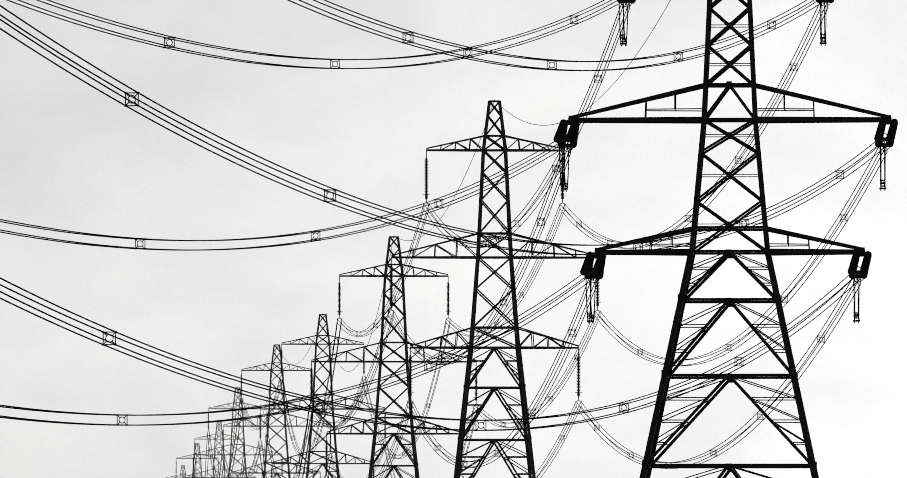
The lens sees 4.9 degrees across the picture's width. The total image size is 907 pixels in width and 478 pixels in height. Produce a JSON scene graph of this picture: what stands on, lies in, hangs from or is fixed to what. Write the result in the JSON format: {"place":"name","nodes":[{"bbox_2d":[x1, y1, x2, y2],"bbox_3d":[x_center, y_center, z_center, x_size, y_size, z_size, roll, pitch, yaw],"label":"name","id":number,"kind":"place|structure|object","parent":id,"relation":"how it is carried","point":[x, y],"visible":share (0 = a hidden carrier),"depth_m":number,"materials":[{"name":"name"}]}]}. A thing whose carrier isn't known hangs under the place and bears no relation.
{"place":"outdoors","nodes":[
{"label":"outdoors","id":0,"kind":"place"},
{"bbox_2d":[0,0,906,477],"label":"sky","id":1,"kind":"structure","parent":0,"point":[73,157],"materials":[{"name":"white"}]},
{"label":"ground","id":2,"kind":"structure","parent":0,"visible":0},
{"bbox_2d":[166,465,193,477],"bbox_3d":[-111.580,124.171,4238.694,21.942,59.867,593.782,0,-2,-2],"label":"pylon","id":3,"kind":"object","parent":2,"relation":"on","point":[182,466],"visible":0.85,"depth_m":3947.93,"materials":[{"name":"metal"}]},
{"bbox_2d":[175,443,218,476],"bbox_3d":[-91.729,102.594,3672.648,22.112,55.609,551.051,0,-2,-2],"label":"pylon","id":4,"kind":"object","parent":2,"relation":"on","point":[199,458],"visible":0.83,"depth_m":3403.11,"materials":[{"name":"metal"}]},
{"bbox_2d":[175,422,255,477],"bbox_3d":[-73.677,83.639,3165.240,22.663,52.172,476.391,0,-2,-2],"label":"pylon","id":5,"kind":"object","parent":2,"relation":"on","point":[215,438],"visible":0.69,"depth_m":2932.67,"materials":[{"name":"metal"}]},
{"bbox_2d":[192,387,282,477],"bbox_3d":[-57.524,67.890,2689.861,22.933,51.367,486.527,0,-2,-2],"label":"pylon","id":6,"kind":"object","parent":2,"relation":"on","point":[232,428],"visible":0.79,"depth_m":2452.03,"materials":[{"name":"metal"}]},
{"bbox_2d":[207,344,331,477],"bbox_3d":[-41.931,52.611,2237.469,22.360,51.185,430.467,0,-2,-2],"label":"pylon","id":7,"kind":"object","parent":2,"relation":"on","point":[268,426],"visible":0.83,"depth_m":2027.96,"materials":[{"name":"metal"}]},
{"bbox_2d":[222,314,386,477],"bbox_3d":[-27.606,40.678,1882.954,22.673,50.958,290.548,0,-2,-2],"label":"pylon","id":8,"kind":"object","parent":2,"relation":"on","point":[332,408],"visible":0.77,"depth_m":1742.87,"materials":[{"name":"metal"}]},
{"bbox_2d":[259,236,477,477],"bbox_3d":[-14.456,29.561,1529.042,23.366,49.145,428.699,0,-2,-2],"label":"pylon","id":9,"kind":"object","parent":2,"relation":"on","point":[412,433],"visible":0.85,"depth_m":1320.09,"materials":[{"name":"metal"}]},
{"bbox_2d":[309,100,600,477],"bbox_3d":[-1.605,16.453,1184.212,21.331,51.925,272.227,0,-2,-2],"label":"pylon","id":10,"kind":"object","parent":2,"relation":"on","point":[517,347],"visible":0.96,"depth_m":1053.94,"materials":[{"name":"metal"}]},
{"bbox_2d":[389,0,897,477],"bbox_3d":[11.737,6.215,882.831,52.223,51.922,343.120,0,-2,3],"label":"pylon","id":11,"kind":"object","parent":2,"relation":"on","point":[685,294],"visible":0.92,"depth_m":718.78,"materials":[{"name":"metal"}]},
{"bbox_2d":[0,0,897,430],"bbox_3d":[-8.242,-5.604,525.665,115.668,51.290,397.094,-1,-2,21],"label":"power lines","id":12,"kind":"object","parent":11,"relation":"hanging from","point":[878,138],"visible":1,"depth_m":556.97,"materials":[{"name":"metal"}]}
]}

